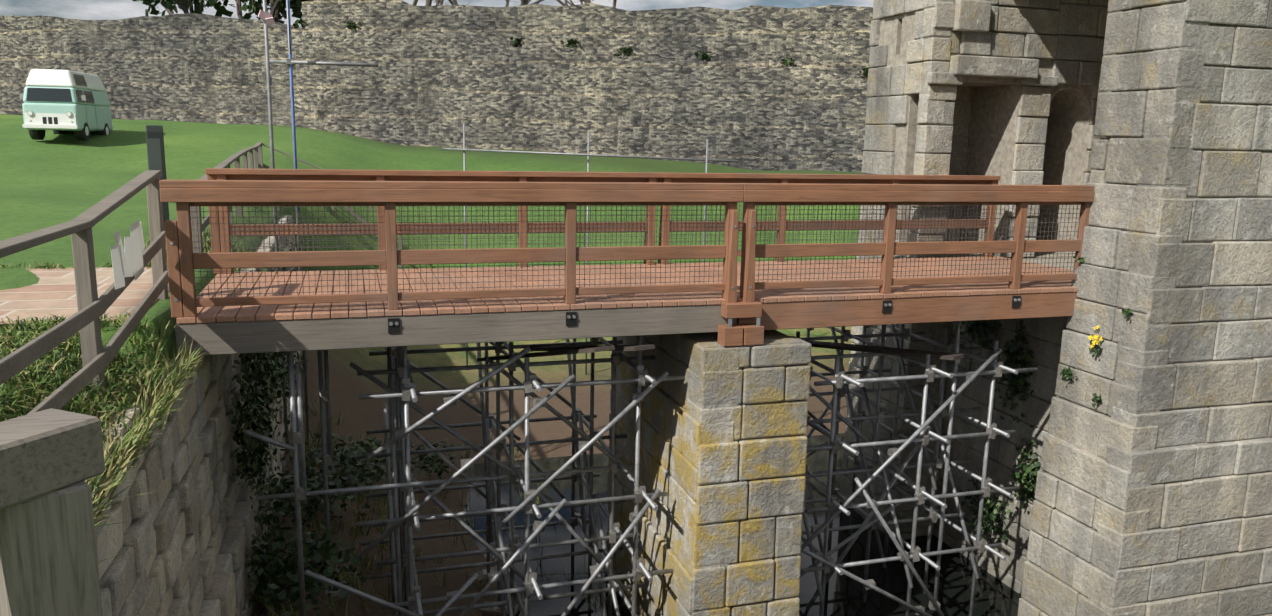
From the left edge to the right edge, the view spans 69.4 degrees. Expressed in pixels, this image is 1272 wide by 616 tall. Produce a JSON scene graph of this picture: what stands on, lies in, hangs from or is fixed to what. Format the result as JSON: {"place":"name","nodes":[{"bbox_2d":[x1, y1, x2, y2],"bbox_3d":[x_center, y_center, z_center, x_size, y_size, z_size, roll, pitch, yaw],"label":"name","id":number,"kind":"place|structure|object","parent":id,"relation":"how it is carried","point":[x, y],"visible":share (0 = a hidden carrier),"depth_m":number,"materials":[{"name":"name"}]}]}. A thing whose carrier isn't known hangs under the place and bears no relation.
{"place":"outdoors","nodes":[
{"label":"outdoors","id":0,"kind":"place"},
{"bbox_2d":[0,481,102,615],"bbox_3d":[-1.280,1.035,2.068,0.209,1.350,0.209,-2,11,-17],"label":"parapet wall","id":1,"kind":"structure","parent":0,"point":[48,559],"depth_m":1.91,"materials":[{"name":"grey concrete"}]},
{"bbox_2d":[0,408,104,509],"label":"coping","id":2,"kind":"object","parent":1,"relation":"on","point":[46,451],"visible":1,"depth_m":1.90,"materials":[{"name":"grey concrete"}]},
{"bbox_2d":[22,69,112,130],"bbox_3d":[-19.314,-7.036,31.273,1.600,1.930,3.643,-1,11,-14],"label":"van body","id":3,"kind":"object","parent":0,"point":[53,78],"visible":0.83,"depth_m":29.80,"materials":[{"name":"green metal"}]},
{"bbox_2d":[287,0,298,210],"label":"blue scaffold rope","id":4,"kind":"object","parent":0,"point":[292,92],"visible":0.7,"depth_m":12.97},
{"bbox_2d":[325,566,519,615],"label":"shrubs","id":5,"kind":"object","parent":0,"point":[488,610],"visible":0.08,"depth_m":11.28,"materials":[{"name":"green plant"}]},
{"bbox_2d":[0,114,862,615],"bbox_3d":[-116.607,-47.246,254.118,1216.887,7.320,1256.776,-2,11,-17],"label":"terrain","id":6,"kind":"structure","parent":0,"point":[50,178],"depth_m":22.39,"materials":[{"name":"green plant"}]},
{"bbox_2d":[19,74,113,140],"bbox_3d":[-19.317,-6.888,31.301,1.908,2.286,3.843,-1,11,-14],"label":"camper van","id":7,"kind":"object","parent":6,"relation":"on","point":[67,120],"visible":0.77,"depth_m":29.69,"materials":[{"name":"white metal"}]},
{"bbox_2d":[0,267,168,323],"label":"path paving","id":8,"kind":"structure","parent":6,"relation":"on","point":[52,292],"depth_m":8.42,"materials":[{"name":"stone"}]},
{"bbox_2d":[145,125,168,228],"bbox_3d":[-6.366,-1.630,12.247,0.260,1.580,0.120,-6,13,-33],"label":"fence post","id":9,"kind":"object","parent":6,"relation":"on","point":[154,131],"visible":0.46,"depth_m":12.15,"materials":[{"name":"black metal"}]},
{"bbox_2d":[147,138,162,176],"bbox_3d":[-6.358,-1.986,12.140,0.150,0.500,0.006,-6,13,-33],"label":"info totem panel","id":10,"kind":"object","parent":9,"relation":"attached to","point":[154,154],"visible":0.79,"depth_m":12.13,"materials":[{"name":"grey metal"}]},
{"bbox_2d":[160,0,199,14],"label":"tree","id":11,"kind":"object","parent":6,"relation":"on","point":[182,7],"visible":0.23,"depth_m":52.18,"materials":[{"name":"brown plant"}]},
{"bbox_2d":[132,0,232,16],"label":"evergreen tree leaves","id":12,"kind":"object","parent":11,"relation":"on","point":[221,10],"visible":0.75,"depth_m":52.85,"materials":[{"name":"green plant"}]},
{"bbox_2d":[96,215,302,615],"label":"rubble retaining wall","id":13,"kind":"structure","parent":6,"relation":"on","point":[191,466],"depth_m":7.20,"materials":[{"name":"grey stone"}]},
{"bbox_2d":[84,373,183,538],"bbox_3d":[-2.717,1.209,3.867,0.530,0.215,7.212,-2,11,-17],"label":"moat wall coping","id":14,"kind":"object","parent":13,"relation":"on","point":[129,412],"visible":0.1,"depth_m":5.73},
{"bbox_2d":[71,145,401,395],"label":"fence posts","id":15,"kind":"object","parent":6,"relation":"on","point":[85,282],"visible":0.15,"depth_m":6.24,"materials":[{"name":"grey wood"}]},
{"bbox_2d":[0,142,401,414],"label":"fence rails","id":16,"kind":"object","parent":15,"relation":"attached to","point":[15,362],"visible":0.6,"depth_m":5.98,"materials":[{"name":"wood"}]},
{"bbox_2d":[110,219,144,289],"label":"fence notice sheets","id":17,"kind":"object","parent":16,"relation":"attached to","point":[127,260],"visible":1,"depth_m":6.81,"materials":[{"name":"white paper"}]},
{"bbox_2d":[236,0,295,18],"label":"tree trunk","id":18,"kind":"object","parent":6,"relation":"on","point":[274,4],"visible":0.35,"depth_m":51.17,"materials":[{"name":"brown plant"}]},
{"bbox_2d":[170,0,312,28],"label":"evergreen tree leaves","id":19,"kind":"object","parent":18,"relation":"on","point":[215,4],"visible":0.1,"depth_m":51.93,"materials":[{"name":"green plant"}]},
{"bbox_2d":[230,0,307,25],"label":"evergreen tree leaves","id":20,"kind":"object","parent":18,"relation":"attached to","point":[293,6],"visible":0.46,"depth_m":53.43,"materials":[{"name":"green plant"}]},
{"bbox_2d":[254,1,279,22],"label":"tree trunk","id":21,"kind":"object","parent":6,"relation":"on","point":[260,7],"visible":0.1,"depth_m":51.60,"materials":[{"name":"brown plant"}]},
{"bbox_2d":[0,219,607,615],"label":"grass tufts","id":22,"kind":"object","parent":6,"relation":"on","point":[165,392],"visible":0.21,"depth_m":6.43,"materials":[{"name":"green plant"}]},
{"bbox_2d":[412,0,443,5],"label":"bare tree trunk","id":23,"kind":"object","parent":6,"relation":"on","point":[428,2],"visible":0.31,"depth_m":54.35,"materials":[{"name":"grey plant"}]},
{"bbox_2d":[0,13,868,171],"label":"stone wall","id":24,"kind":"structure","parent":6,"relation":"on","point":[418,91],"depth_m":43.25,"materials":[{"name":"grey stone"}]},
{"bbox_2d":[448,0,543,6],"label":"bare tree trunk","id":25,"kind":"object","parent":6,"relation":"on","point":[523,2],"visible":0.17,"depth_m":54.11,"materials":[{"name":"brown plant"}]},
{"bbox_2d":[557,0,615,7],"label":"bare tree trunk","id":26,"kind":"object","parent":6,"relation":"on","point":[585,2],"visible":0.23,"depth_m":52.41,"materials":[{"name":"brown plant"}]},
{"bbox_2d":[245,0,1037,615],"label":"scaffold tubes","id":27,"kind":"object","parent":6,"relation":"on","point":[399,504],"visible":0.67,"depth_m":10.43},
{"bbox_2d":[258,10,274,25],"bbox_3d":[-4.960,-3.891,12.328,0.214,0.203,0.094,-2,11,-17],"label":"scaffold rag tie","id":28,"kind":"object","parent":27,"relation":"attached to","point":[267,17],"visible":1,"depth_m":12.31,"materials":[{"name":"pink fabric"}]},
{"bbox_2d":[265,59,1002,615],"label":"scaffold couplers","id":29,"kind":"object","parent":27,"relation":"attached to","point":[409,383],"visible":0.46,"depth_m":10.29,"materials":[{"name":"silver metal"}]},
{"bbox_2d":[477,340,963,361],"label":"scaffold boards","id":30,"kind":"object","parent":27,"relation":"on","point":[556,350],"visible":0.81,"depth_m":10.31,"materials":[{"name":"wood"}]},
{"bbox_2d":[226,19,1132,615],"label":"ivy and wall plants","id":31,"kind":"object","parent":6,"relation":"on","point":[260,397],"visible":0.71,"depth_m":10.45,"materials":[{"name":"green plant"}]},
{"bbox_2d":[680,354,793,560],"bbox_3d":[0.671,2.082,10.907,1.090,4.050,3.150,-2,11,-17],"label":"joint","id":32,"kind":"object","parent":6,"relation":"on","point":[742,403],"depth_m":9.25,"materials":[{"name":"grey concrete"}]},
{"bbox_2d":[606,334,811,615],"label":"bridge pier blocks","id":33,"kind":"structure","parent":32,"relation":"attached to","point":[709,522],"depth_m":9.38,"materials":[{"name":"grey stone"}]},
{"bbox_2d":[174,275,736,355],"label":"old oak beams","id":34,"kind":"structure","parent":33,"relation":"on","point":[235,337],"depth_m":8.28,"materials":[{"name":"wood"}]},
{"bbox_2d":[682,330,801,348],"bbox_3d":[0.712,0.102,10.539,1.050,0.040,3.110,-2,11,-17],"label":"pier cap","id":35,"kind":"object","parent":32,"relation":"on","point":[710,339],"depth_m":9.32,"materials":[{"name":"grey stone"}]},
{"bbox_2d":[737,292,1078,329],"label":"bridge beams","id":36,"kind":"structure","parent":35,"relation":"on","point":[811,314],"depth_m":9.71,"materials":[{"name":"brown wood"}]},
{"bbox_2d":[177,256,1077,323],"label":"bridge deck boards","id":37,"kind":"object","parent":36,"relation":"on","point":[213,314],"visible":0.75,"depth_m":9.70,"materials":[{"name":"brown wood"}]},
{"bbox_2d":[388,296,1020,332],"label":"metal brackets","id":38,"kind":"object","parent":36,"relation":"attached to","point":[571,321],"visible":0.54,"depth_m":8.61,"materials":[{"name":"black metal"}]},
{"bbox_2d":[464,433,1021,615],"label":"floor","id":39,"kind":"structure","parent":6,"relation":"on","point":[843,596],"depth_m":12.69,"materials":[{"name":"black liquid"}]},
{"bbox_2d":[866,3,1107,536],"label":"gatehouse wall","id":40,"kind":"structure","parent":6,"relation":"on","point":[986,116],"depth_m":13.53,"materials":[{"name":"grey stone"}]},
{"bbox_2d":[840,0,1108,539],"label":"far gatehouse wall blocks","id":41,"kind":"structure","parent":40,"relation":"attached to","point":[938,38],"depth_m":13.06,"materials":[{"name":"grey stone"}]},
{"bbox_2d":[927,0,1058,86],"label":"stone lintel","id":42,"kind":"structure","parent":40,"relation":"attached to","point":[972,15],"depth_m":12.43,"materials":[{"name":"grey stone"}]},
{"bbox_2d":[954,257,1074,549],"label":"gatehouse base wall","id":43,"kind":"structure","parent":6,"relation":"on","point":[1049,261],"depth_m":13.03,"materials":[{"name":"grey stone"}]},
{"bbox_2d":[933,316,1069,593],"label":"gatehouse base wall blocks","id":44,"kind":"structure","parent":43,"relation":"attached to","point":[1043,338],"depth_m":12.31,"materials":[{"name":"grey stone"}]},
{"bbox_2d":[1045,5,1271,600],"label":"gatehouse tower","id":45,"kind":"structure","parent":6,"relation":"on","point":[1096,455],"depth_m":9.71,"materials":[{"name":"grey stone"}]},
{"bbox_2d":[1088,325,1102,348],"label":"yellow flowers","id":46,"kind":"object","parent":45,"relation":"attached to","point":[1094,337],"visible":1,"depth_m":9.95,"materials":[{"name":"yellow plant"}]},
{"bbox_2d":[1018,0,1271,615],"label":"gatehouse tower blocks","id":47,"kind":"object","parent":45,"relation":"attached to","point":[1129,552],"visible":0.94,"depth_m":9.70,"materials":[{"name":"grey stone"}]},
{"bbox_2d":[0,0,873,27],"label":"sky","id":48,"kind":"structure","parent":0,"point":[70,9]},
{"bbox_2d":[302,0,872,78],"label":"stone wall","id":49,"kind":"structure","parent":0,"point":[833,38],"depth_m":41.18,"materials":[{"name":"grey stone"}]},
{"bbox_2d":[170,225,1020,327],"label":"bridge bolt heads","id":50,"kind":"object","parent":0,"point":[729,320],"visible":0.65,"depth_m":8.93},
{"bbox_2d":[164,174,1090,317],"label":"railing posts","id":51,"kind":"object","parent":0,"point":[178,234],"visible":0.54,"depth_m":8.98,"materials":[{"name":"brown wood"}]},
{"bbox_2d":[159,168,1094,346],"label":"bridge parapet rails","id":52,"kind":"object","parent":51,"relation":"attached to","point":[290,187],"visible":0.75,"depth_m":8.96,"materials":[{"name":"brown wood"}]},
{"bbox_2d":[190,202,1081,297],"bbox_3d":[0.614,-0.860,10.201,9.744,0.790,2.448,-2,11,-17],"label":"wire mesh","id":53,"kind":"object","parent":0,"point":[616,231],"visible":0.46,"depth_m":9.32,"materials":[{"name":"black metal"}]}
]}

